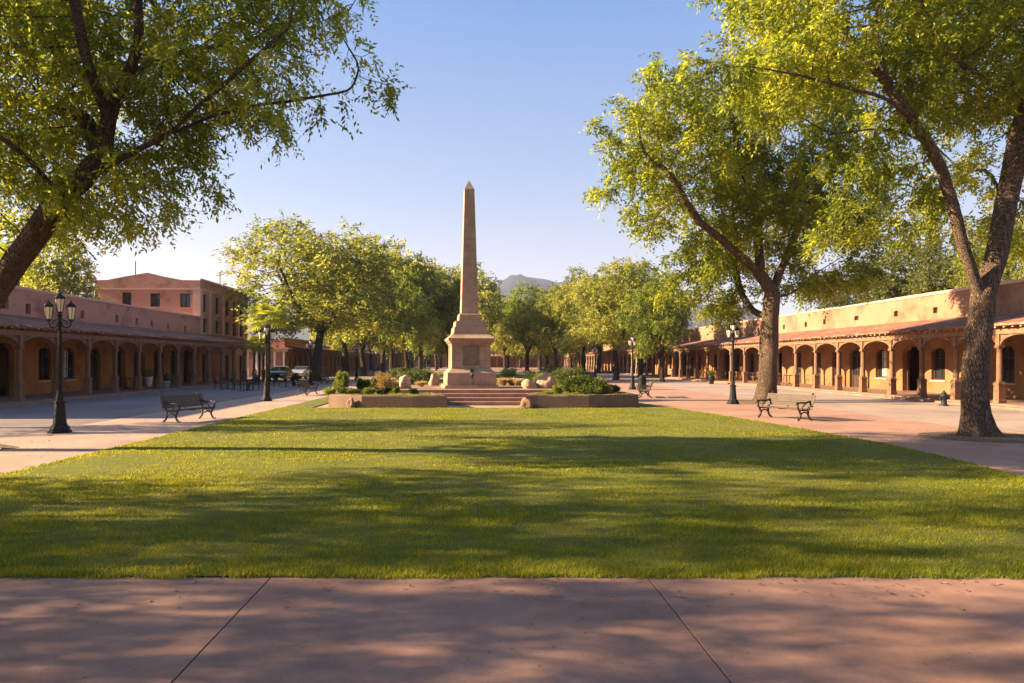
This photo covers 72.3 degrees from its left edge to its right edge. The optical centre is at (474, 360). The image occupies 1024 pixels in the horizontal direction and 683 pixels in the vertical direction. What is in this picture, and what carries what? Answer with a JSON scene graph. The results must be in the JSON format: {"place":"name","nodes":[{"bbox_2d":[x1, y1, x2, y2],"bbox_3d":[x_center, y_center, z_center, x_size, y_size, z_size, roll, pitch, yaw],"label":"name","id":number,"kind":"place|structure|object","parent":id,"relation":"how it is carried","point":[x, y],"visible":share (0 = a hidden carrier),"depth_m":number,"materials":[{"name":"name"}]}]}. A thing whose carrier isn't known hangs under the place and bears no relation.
{"place":"outdoors","nodes":[
{"label":"outdoors","id":0,"kind":"place"},
{"bbox_2d":[0,368,428,437],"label":"street","id":1,"kind":"structure","parent":0,"point":[17,420],"depth_m":30.77,"materials":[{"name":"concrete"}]},
{"bbox_2d":[270,367,293,380],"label":"parked car","id":2,"kind":"object","parent":1,"relation":"on","point":[285,373],"visible":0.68,"depth_m":68.36,"materials":[{"name":"black metal"}]},
{"bbox_2d":[292,366,311,378],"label":"parked car","id":3,"kind":"object","parent":1,"relation":"on","point":[301,371],"visible":0.45,"depth_m":77.76,"materials":[{"name":"silver metal"}]},
{"bbox_2d":[306,338,314,384],"bbox_3d":[-13.630,0.050,58.000,0.687,3.881,0.574,0,0,12],"label":"street lamp","id":4,"kind":"object","parent":1,"relation":"on","point":[310,343],"visible":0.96,"depth_m":57.94,"materials":[{"name":"metal"}]},
{"bbox_2d":[0,367,447,473],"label":"path","id":5,"kind":"structure","parent":0,"point":[16,459],"depth_m":20.06,"materials":[{"name":"beige concrete"}]},
{"bbox_2d":[0,444,18,449],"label":"soil","id":6,"kind":"structure","parent":5,"relation":"on","point":[7,447],"depth_m":16.09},
{"bbox_2d":[0,0,415,309],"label":"shade tree","id":7,"kind":"object","parent":6,"relation":"on","point":[63,196],"visible":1,"depth_m":14.27,"materials":[{"name":"green plant"}]},
{"bbox_2d":[43,291,75,433],"bbox_3d":[-11.530,0.010,19.440,0.701,3.960,0.586,0,0,21],"label":"street lamp","id":8,"kind":"object","parent":5,"relation":"on","point":[60,425],"visible":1,"depth_m":19.38,"materials":[{"name":"metal"}]},
{"bbox_2d":[159,392,216,422],"bbox_3d":[-9.560,1.537,23.404,0.863,0.935,1.938,0,0,20],"label":"park bench","id":9,"kind":"object","parent":5,"relation":"on","point":[182,401],"visible":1,"depth_m":23.41,"materials":[{"name":"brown wood"}]},
{"bbox_2d":[258,323,274,400],"bbox_3d":[-10.365,0.050,34.800,0.687,3.881,0.574,0,0,21],"label":"street lamp","id":10,"kind":"object","parent":5,"relation":"on","point":[266,395],"visible":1,"depth_m":34.74,"materials":[{"name":"metal"}]},
{"bbox_2d":[241,302,292,391],"bbox_3d":[-11.850,-0.697,40.054,2.868,5.500,2.915,0,0,0],"label":"fan palm","id":11,"kind":"object","parent":5,"relation":"on","point":[263,308],"visible":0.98,"depth_m":39.89,"materials":[{"name":"green plant"}]},
{"bbox_2d":[295,379,318,394],"bbox_3d":[-9.911,1.537,41.301,0.863,0.935,1.938,0,0,8],"label":"park bench","id":12,"kind":"object","parent":5,"relation":"on","point":[300,384],"visible":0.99,"depth_m":41.21,"materials":[{"name":"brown wood"}]},
{"bbox_2d":[282,396,328,407],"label":"lawn","id":13,"kind":"structure","parent":0,"point":[316,402],"depth_m":32.11,"materials":[{"name":"green plant"}]},
{"bbox_2d":[312,367,639,407],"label":"plaza paving","id":14,"kind":"structure","parent":0,"point":[496,369],"depth_m":31.40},
{"bbox_2d":[328,392,446,407],"bbox_3d":[-3.750,1.710,30.901,5.200,0.580,3.402,0,0,0],"label":"planter bed","id":15,"kind":"object","parent":14,"relation":"on","point":[395,401],"visible":0.67,"depth_m":29.24,"materials":[{"name":"stone"}]},
{"bbox_2d":[332,370,349,391],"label":"shrub","id":16,"kind":"object","parent":15,"relation":"on","point":[342,380],"visible":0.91,"depth_m":31.49,"materials":[{"name":"green plant"}]},
{"bbox_2d":[336,388,361,394],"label":"shrub","id":17,"kind":"object","parent":15,"relation":"on","point":[348,390],"visible":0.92,"depth_m":30.43,"materials":[{"name":"green plant"}]},
{"bbox_2d":[356,377,370,391],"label":"shrub","id":18,"kind":"object","parent":15,"relation":"on","point":[361,384],"visible":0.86,"depth_m":31.76,"materials":[{"name":"green plant"}]},
{"bbox_2d":[376,386,390,394],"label":"shrub","id":19,"kind":"object","parent":15,"relation":"on","point":[385,390],"visible":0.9,"depth_m":30.46,"materials":[{"name":"green plant"}]},
{"bbox_2d":[375,371,397,392],"bbox_3d":[-3.990,1.004,31.707,1.088,1.145,0.964,0,0,-24],"label":"shrub","id":20,"kind":"object","parent":15,"relation":"on","point":[385,381],"visible":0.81,"depth_m":31.60,"materials":[{"name":"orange plant"}]},
{"bbox_2d":[399,374,410,388],"bbox_3d":[-3.413,1.010,34.207,0.620,0.720,0.618,0,0,0],"label":"boulder","id":21,"kind":"object","parent":15,"relation":"on","point":[404,382],"visible":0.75,"depth_m":33.97,"materials":[{"name":"beige stone"}]},
{"bbox_2d":[335,393,626,396],"bbox_3d":[0.271,1.454,29.896,12.895,0.233,1.559,0,0,2],"label":"ground cover","id":22,"kind":"object","parent":15,"relation":"on","point":[441,394],"visible":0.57,"depth_m":29.64,"materials":[{"name":"green plant"}]},
{"bbox_2d":[350,391,623,394],"bbox_3d":[0.339,1.443,31.155,12.568,0.275,1.837,0,0,0],"label":"ground cover","id":23,"kind":"object","parent":15,"relation":"on","point":[429,393],"visible":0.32,"depth_m":30.93,"materials":[{"name":"green plant"}]},
{"bbox_2d":[371,251,440,368],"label":"shade tree","id":24,"kind":"object","parent":14,"relation":"on","point":[411,343],"visible":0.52,"depth_m":82.04,"materials":[{"name":"green plant"}]},
{"bbox_2d":[399,385,564,404],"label":"steps","id":25,"kind":"structure","parent":14,"relation":"on","point":[509,395],"depth_m":32.24,"materials":[{"name":"stone"}]},
{"bbox_2d":[428,374,439,385],"bbox_3d":[-2.254,1.040,38.409,0.581,0.660,0.603,0,0,-18],"label":"boulder","id":26,"kind":"object","parent":25,"relation":"on","point":[434,380],"visible":0.88,"depth_m":38.17,"materials":[{"name":"beige stone"}]},
{"bbox_2d":[441,181,499,388],"bbox_3d":[-0.299,-3.880,35.294,2.685,10.440,2.698,0,0,-7],"label":"monument","id":27,"kind":"object","parent":25,"relation":"on","point":[469,340],"visible":1,"depth_m":34.47,"materials":[{"name":"stone"}]},
{"bbox_2d":[521,379,536,388],"bbox_3d":[2.635,1.120,34.217,0.750,0.500,0.639,0,0,0],"label":"boulder","id":28,"kind":"object","parent":25,"relation":"on","point":[527,384],"visible":0.88,"depth_m":34.00,"materials":[{"name":"beige stone"}]},
{"bbox_2d":[534,373,554,388],"bbox_3d":[3.426,0.980,34.391,1.000,0.780,0.735,0,0,0],"label":"boulder","id":29,"kind":"object","parent":25,"relation":"on","point":[545,381],"visible":0.83,"depth_m":34.14,"materials":[{"name":"beige stone"}]},
{"bbox_2d":[481,295,531,369],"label":"shade tree","id":30,"kind":"object","parent":14,"relation":"on","point":[500,336],"visible":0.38,"depth_m":148.23,"materials":[{"name":"green plant"}]},
{"bbox_2d":[520,397,533,407],"bbox_3d":[2.148,1.760,28.994,0.600,0.500,0.592,0,0,0],"label":"boulder","id":31,"kind":"object","parent":14,"relation":"on","point":[526,402],"visible":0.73,"depth_m":28.78,"materials":[{"name":"beige stone"}]},
{"bbox_2d":[549,369,570,385],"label":"shrub","id":32,"kind":"object","parent":14,"relation":"on","point":[560,376],"visible":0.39,"depth_m":37.24,"materials":[{"name":"green plant"}]},
{"bbox_2d":[562,365,584,383],"bbox_3d":[4.865,1.103,34.462,1.219,1.870,1.202,0,0,0],"label":"shrub","id":33,"kind":"object","parent":14,"relation":"on","point":[578,371],"visible":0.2,"depth_m":34.37,"materials":[{"name":"green plant"}]},
{"bbox_2d":[526,391,638,407],"bbox_3d":[4.551,1.699,30.900,4.902,0.602,3.404,0,0,0],"label":"planter bed","id":34,"kind":"object","parent":14,"relation":"on","point":[620,400],"visible":0.65,"depth_m":29.25,"materials":[{"name":"stone"}]},
{"bbox_2d":[562,375,608,394],"bbox_3d":[4.968,1.086,30.849,2.047,1.016,1.905,0,0,-44],"label":"shrub","id":35,"kind":"object","parent":34,"relation":"on","point":[592,381],"visible":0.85,"depth_m":30.54,"materials":[{"name":"green plant"}]},
{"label":"lawn","id":36,"kind":"structure","parent":14,"relation":"on","visible":0},
{"bbox_2d":[499,365,517,378],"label":"shrub","id":37,"kind":"object","parent":36,"relation":"on","point":[511,371],"visible":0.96,"depth_m":71.65,"materials":[{"name":"green plant"}]},
{"bbox_2d":[521,370,554,381],"bbox_3d":[5.845,1.386,61.794,3.666,1.323,3.269,0,0,0],"label":"shrub","id":38,"kind":"object","parent":36,"relation":"on","point":[532,375],"visible":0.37,"depth_m":61.98,"materials":[{"name":"green plant"}]},
{"bbox_2d":[434,372,529,377],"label":"lawn","id":39,"kind":"structure","parent":0,"point":[498,375],"depth_m":94.34,"materials":[{"name":"green plant"}]},
{"bbox_2d":[425,269,479,361],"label":"shade tree","id":40,"kind":"object","parent":39,"relation":"on","point":[447,302],"visible":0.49,"depth_m":90.31,"materials":[{"name":"green plant"}]},
{"bbox_2d":[430,262,508,341],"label":"shade tree","id":41,"kind":"object","parent":39,"relation":"on","point":[486,296],"visible":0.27,"depth_m":109.08,"materials":[{"name":"green plant"}]},
{"bbox_2d":[248,274,756,339],"bbox_3d":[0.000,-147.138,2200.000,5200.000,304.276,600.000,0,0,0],"label":"hills","id":42,"kind":"structure","parent":0,"point":[509,283],"depth_m":2284.38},
{"bbox_2d":[0,367,1023,578],"bbox_3d":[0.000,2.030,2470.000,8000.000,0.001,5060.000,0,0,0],"label":"ground","id":43,"kind":"structure","parent":0,"point":[460,577],"depth_m":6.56,"materials":[{"name":"green plant"}]},
{"bbox_2d":[19,238,101,299],"bbox_3d":[-33.924,-4.204,57.392,6.950,12.667,8.292,0,0,-12],"label":"shade tree","id":44,"kind":"object","parent":43,"relation":"on","point":[57,279],"visible":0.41,"depth_m":55.88,"materials":[{"name":"green plant"}]},
{"bbox_2d":[0,286,272,407],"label":"arcade building","id":45,"kind":"structure","parent":43,"relation":"on","point":[106,345],"depth_m":43.77,"materials":[{"name":"orange paint"}]},
{"bbox_2d":[38,347,50,381],"bbox_3d":[-24.595,0.205,39.886,0.290,1.970,1.360,0,0,0],"label":"window","id":46,"kind":"structure","parent":45,"relation":"in","point":[43,355],"depth_m":40.10,"materials":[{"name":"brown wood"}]},
{"bbox_2d":[63,348,76,380],"bbox_3d":[-24.595,0.205,42.312,0.290,1.970,1.360,0,0,0],"label":"window","id":47,"kind":"structure","parent":45,"relation":"in","point":[68,354],"depth_m":42.57,"materials":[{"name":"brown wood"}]},
{"bbox_2d":[90,348,97,389],"bbox_3d":[-24.730,0.500,45.144,0.140,2.700,1.360,0,0,0],"label":"door","id":48,"kind":"structure","parent":45,"relation":"in","point":[93,354],"depth_m":45.49,"materials":[{"name":"brown wood"}]},
{"bbox_2d":[142,368,153,386],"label":"potted plant","id":49,"kind":"object","parent":45,"relation":"on","point":[147,380],"visible":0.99,"depth_m":50.63,"materials":[{"name":"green plant"}]},
{"bbox_2d":[162,371,173,387],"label":"potted plant","id":50,"kind":"object","parent":45,"relation":"on","point":[166,381],"visible":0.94,"depth_m":47.18,"materials":[{"name":"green plant"}]},
{"bbox_2d":[170,351,174,383],"bbox_3d":[-24.750,0.500,56.974,0.100,2.700,1.360,0,0,0],"label":"door","id":51,"kind":"structure","parent":45,"relation":"in","point":[172,356],"depth_m":57.30,"materials":[{"name":"brown wood"}]},
{"bbox_2d":[94,261,247,381],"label":"tall building","id":52,"kind":"structure","parent":43,"relation":"on","point":[202,299],"depth_m":62.62,"materials":[{"name":"pink paint"}]},
{"bbox_2d":[123,292,130,304],"bbox_3d":[-31.066,-5.527,62.600,0.819,1.203,0.080,0,0,0],"label":"window","id":53,"kind":"structure","parent":52,"relation":"in","point":[126,295],"depth_m":62.63,"materials":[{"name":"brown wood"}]},
{"bbox_2d":[149,293,160,307],"bbox_3d":[-28.526,-5.393,62.495,1.059,1.293,0.290,0,0,0],"label":"window","id":54,"kind":"structure","parent":52,"relation":"in","point":[155,297],"depth_m":62.63,"materials":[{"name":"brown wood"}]},
{"bbox_2d":[179,294,190,308],"bbox_3d":[-25.851,-5.348,62.495,1.059,1.338,0.290,0,0,0],"label":"window","id":55,"kind":"structure","parent":52,"relation":"in","point":[185,298],"depth_m":62.63,"materials":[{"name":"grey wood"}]},
{"bbox_2d":[242,334,275,383],"bbox_3d":[-18.459,-0.166,60.094,2.900,4.440,2.869,0,0,0],"label":"fan palm","id":56,"kind":"object","parent":43,"relation":"on","point":[254,339],"visible":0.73,"depth_m":59.63,"materials":[{"name":"green plant"}]},
{"bbox_2d":[208,206,440,380],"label":"shade tree","id":57,"kind":"object","parent":43,"relation":"on","point":[337,263],"visible":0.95,"depth_m":67.09,"materials":[{"name":"green plant"}]},
{"bbox_2d":[248,337,402,376],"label":"arcade building","id":58,"kind":"structure","parent":43,"relation":"on","point":[290,353],"depth_m":100.00,"materials":[{"name":"orange paint"}]},
{"bbox_2d":[287,259,381,374],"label":"shade tree","id":59,"kind":"object","parent":43,"relation":"on","point":[342,346],"visible":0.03,"depth_m":98.76,"materials":[{"name":"green plant"}]},
{"bbox_2d":[320,264,400,375],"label":"shade tree","id":60,"kind":"object","parent":43,"relation":"on","point":[362,345],"visible":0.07,"depth_m":91.46,"materials":[{"name":"green plant"}]},
{"bbox_2d":[350,337,404,370],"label":"shade tree","id":61,"kind":"object","parent":43,"relation":"on","point":[371,366],"visible":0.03,"depth_m":139.85,"materials":[{"name":"green plant"}]},
{"bbox_2d":[329,231,448,375],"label":"shade tree","id":62,"kind":"object","parent":43,"relation":"on","point":[398,247],"visible":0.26,"depth_m":85.12,"materials":[{"name":"green plant"}]},
{"bbox_2d":[363,272,421,372],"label":"shade tree","id":63,"kind":"object","parent":43,"relation":"on","point":[382,366],"visible":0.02,"depth_m":119.73,"materials":[{"name":"green plant"}]},
{"bbox_2d":[385,366,410,378],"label":"shrub","id":64,"kind":"object","parent":43,"relation":"on","point":[400,369],"visible":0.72,"depth_m":77.40,"materials":[{"name":"green plant"}]},
{"bbox_2d":[398,341,425,367],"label":"shade tree","id":65,"kind":"object","parent":43,"relation":"on","point":[410,354],"visible":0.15,"depth_m":189.22,"materials":[{"name":"green plant"}]},
{"bbox_2d":[417,340,438,368],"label":"shade tree","id":66,"kind":"object","parent":43,"relation":"on","point":[430,350],"visible":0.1,"depth_m":162.19,"materials":[{"name":"green plant"}]},
{"bbox_2d":[417,264,451,371],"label":"shade tree","id":67,"kind":"object","parent":43,"relation":"on","point":[420,359],"visible":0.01,"depth_m":117.75,"materials":[{"name":"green plant"}]},
{"bbox_2d":[395,352,565,366],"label":"building","id":68,"kind":"structure","parent":43,"relation":"on","point":[496,360],"depth_m":219.00,"materials":[{"name":"brown paint"}]},
{"bbox_2d":[499,280,554,371],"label":"shade tree","id":69,"kind":"object","parent":43,"relation":"on","point":[518,311],"visible":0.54,"depth_m":122.30,"materials":[{"name":"green plant"}]},
{"bbox_2d":[508,330,553,369],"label":"shade tree","id":70,"kind":"object","parent":43,"relation":"on","point":[520,354],"visible":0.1,"depth_m":160.38,"materials":[{"name":"green plant"}]},
{"bbox_2d":[538,349,560,366],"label":"shade tree","id":71,"kind":"object","parent":43,"relation":"on","point":[546,357],"visible":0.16,"depth_m":189.61,"materials":[{"name":"green plant"}]},
{"bbox_2d":[524,280,593,366],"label":"shade tree","id":72,"kind":"object","parent":43,"relation":"on","point":[543,313],"visible":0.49,"depth_m":107.21,"materials":[{"name":"green plant"}]},
{"bbox_2d":[548,263,615,375],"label":"shade tree","id":73,"kind":"object","parent":43,"relation":"on","point":[559,293],"visible":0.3,"depth_m":91.78,"materials":[{"name":"green plant"}]},
{"bbox_2d":[579,271,624,372],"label":"shade tree","id":74,"kind":"object","parent":43,"relation":"on","point":[598,366],"visible":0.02,"depth_m":114.76,"materials":[{"name":"green plant"}]},
{"bbox_2d":[560,254,665,379],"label":"shade tree","id":75,"kind":"object","parent":43,"relation":"on","point":[612,292],"visible":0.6,"depth_m":72.23,"materials":[{"name":"green plant"}]},
{"bbox_2d":[559,334,677,375],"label":"arcade building","id":76,"kind":"structure","parent":43,"relation":"on","point":[625,362],"depth_m":118.87,"materials":[{"name":"brown paint"}]},
{"bbox_2d":[616,257,671,376],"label":"shade tree","id":77,"kind":"object","parent":43,"relation":"on","point":[648,273],"visible":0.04,"depth_m":85.71,"materials":[{"name":"green plant"}]},
{"bbox_2d":[611,271,696,381],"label":"shade tree","id":78,"kind":"object","parent":43,"relation":"on","point":[651,327],"visible":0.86,"depth_m":66.50,"materials":[{"name":"green plant"}]},
{"bbox_2d":[647,278,1023,410],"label":"arcade building","id":79,"kind":"structure","parent":43,"relation":"on","point":[910,347],"depth_m":44.41,"materials":[{"name":"beige paint"}]},
{"bbox_2d":[818,351,820,384],"bbox_3d":[26.930,0.500,54.728,0.140,2.700,1.360,0,0,0],"label":"door","id":80,"kind":"structure","parent":79,"relation":"in","point":[819,354],"depth_m":54.70,"materials":[{"name":"brown wood"}]},
{"bbox_2d":[852,349,859,386],"bbox_3d":[26.950,0.500,49.231,0.100,2.700,1.360,0,0,0],"label":"door","id":81,"kind":"structure","parent":79,"relation":"in","point":[856,354],"depth_m":49.52,"materials":[{"name":"brown wood"}]},
{"bbox_2d":[874,349,886,378],"bbox_3d":[26.795,0.205,46.059,0.290,1.970,1.360,0,0,0],"label":"window","id":82,"kind":"structure","parent":79,"relation":"in","point":[882,354],"depth_m":46.24,"materials":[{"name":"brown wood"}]},
{"bbox_2d":[930,348,945,381],"bbox_3d":[26.795,0.205,40.360,0.290,1.970,1.360,0,0,0],"label":"window","id":83,"kind":"structure","parent":79,"relation":"in","point":[939,355],"depth_m":40.57,"materials":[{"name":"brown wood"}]},
{"bbox_2d":[1003,346,1015,384],"bbox_3d":[26.795,0.205,35.244,0.290,1.970,1.360,0,0,0],"label":"window","id":84,"kind":"structure","parent":79,"relation":"in","point":[1008,352],"depth_m":35.26,"materials":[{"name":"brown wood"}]},
{"bbox_2d":[814,264,861,309],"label":"evergreen tree","id":85,"kind":"object","parent":43,"relation":"on","point":[847,301],"visible":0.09,"depth_m":93.95,"materials":[{"name":"green plant"}]},
{"bbox_2d":[851,239,885,304],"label":"evergreen tree","id":86,"kind":"object","parent":43,"relation":"on","point":[862,298],"visible":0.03,"depth_m":73.77,"materials":[{"name":"green plant"}]},
{"bbox_2d":[857,232,952,302],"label":"evergreen tree","id":87,"kind":"object","parent":43,"relation":"on","point":[897,286],"visible":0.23,"depth_m":65.01,"materials":[{"name":"green plant"}]},
{"bbox_2d":[904,230,968,294],"bbox_3d":[40.348,-4.762,60.304,6.230,13.773,6.383,0,0,8],"label":"evergreen tree","id":88,"kind":"object","parent":43,"relation":"on","point":[941,268],"visible":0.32,"depth_m":59.84,"materials":[{"name":"green plant"}]},
{"bbox_2d":[945,225,1023,288],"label":"shade tree","id":89,"kind":"object","parent":43,"relation":"on","point":[1014,274],"visible":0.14,"depth_m":55.21,"materials":[{"name":"green plant"}]},
{"bbox_2d":[0,578,1023,682],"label":"pavement","id":90,"kind":"structure","parent":0,"point":[423,630],"depth_m":5.12,"materials":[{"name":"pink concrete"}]},
{"bbox_2d":[0,0,1023,321],"label":"sky","id":91,"kind":"structure","parent":0,"point":[502,98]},
{"bbox_2d":[499,367,1023,475],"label":"path","id":92,"kind":"structure","parent":0,"point":[1007,457],"depth_m":21.96,"materials":[{"name":"beige concrete"}]},
{"bbox_2d":[498,336,544,367],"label":"shade tree","id":93,"kind":"object","parent":92,"relation":"on","point":[535,356],"visible":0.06,"depth_m":186.79,"materials":[{"name":"green plant"}]},
{"bbox_2d":[538,365,563,373],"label":"shrub","id":94,"kind":"object","parent":92,"relation":"on","point":[546,369],"visible":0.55,"depth_m":83.72,"materials":[{"name":"green plant"}]},
{"bbox_2d":[628,334,636,389],"bbox_3d":[11.025,0.050,49.000,0.687,3.881,0.574,0,0,-5],"label":"street lamp","id":95,"kind":"object","parent":92,"relation":"on","point":[632,340],"visible":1,"depth_m":48.92,"materials":[{"name":"metal"}]},
{"bbox_2d":[636,380,653,397],"bbox_3d":[9.311,1.537,38.398,0.863,0.935,1.938,0,0,10],"label":"park bench","id":96,"kind":"object","parent":92,"relation":"on","point":[648,386],"visible":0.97,"depth_m":37.63,"materials":[{"name":"brown wood"}]},
{"bbox_2d":[726,322,739,403],"bbox_3d":[11.942,0.050,32.400,0.574,3.881,0.687,0,0,26],"label":"street lamp","id":97,"kind":"object","parent":92,"relation":"on","point":[732,328],"visible":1,"depth_m":32.33,"materials":[{"name":"metal"}]},
{"bbox_2d":[738,400,785,403],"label":"soil","id":98,"kind":"structure","parent":92,"relation":"on","point":[746,401],"depth_m":33.45,"materials":[{"name":"beige soil"}]},
{"bbox_2d":[579,45,904,401],"bbox_3d":[13.312,-7.129,34.287,17.891,18.452,9.417,0,0,-23],"label":"shade tree","id":99,"kind":"object","parent":98,"relation":"on","point":[762,199],"visible":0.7,"depth_m":33.23,"materials":[{"name":"green plant"}]},
{"bbox_2d":[756,391,815,420],"bbox_3d":[10.610,1.537,24.005,0.863,0.935,1.938,0,0,-26],"label":"park bench","id":100,"kind":"object","parent":92,"relation":"on","point":[790,399],"visible":0.99,"depth_m":24.02,"materials":[{"name":"brown wood"}]},
{"bbox_2d":[917,431,1023,442],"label":"soil","id":101,"kind":"structure","parent":92,"relation":"on","point":[1011,438],"depth_m":17.93,"materials":[{"name":"brown soil"}]},
{"bbox_2d":[674,0,1023,436],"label":"shade tree","id":102,"kind":"object","parent":101,"relation":"on","point":[945,45],"visible":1,"depth_m":18.03,"materials":[{"name":"green plant"}]},
{"bbox_2d":[530,368,1023,433],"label":"street","id":103,"kind":"structure","parent":0,"point":[1008,420],"depth_m":31.46,"materials":[{"name":"beige concrete"}]},
{"bbox_2d":[705,369,716,383],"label":"potted plant","id":104,"kind":"object","parent":103,"relation":"on","point":[711,377],"visible":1,"depth_m":60.85,"materials":[{"name":"green plant"}]},
{"bbox_2d":[939,390,948,405],"bbox_3d":[20.900,1.650,31.200,0.400,0.700,0.390,0,0,0],"label":"fire hydrant","id":105,"kind":"object","parent":103,"relation":"on","point":[943,397],"visible":1,"depth_m":31.11,"materials":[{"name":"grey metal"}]},
{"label":"lawn","id":106,"kind":"structure","parent":0,"visible":0},
{"bbox_2d":[397,369,423,384],"bbox_3d":[-4.896,1.324,52.049,2.204,1.548,2.191,0,0,0],"label":"shrub","id":107,"kind":"object","parent":106,"relation":"on","point":[414,377],"visible":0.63,"depth_m":51.93,"materials":[{"name":"green plant"}]},
{"bbox_2d":[411,367,437,383],"bbox_3d":[-4.068,1.244,55.082,2.118,1.687,1.948,0,0,-44],"label":"shrub","id":108,"kind":"object","parent":106,"relation":"on","point":[424,375],"visible":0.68,"depth_m":54.93,"materials":[{"name":"green plant"}]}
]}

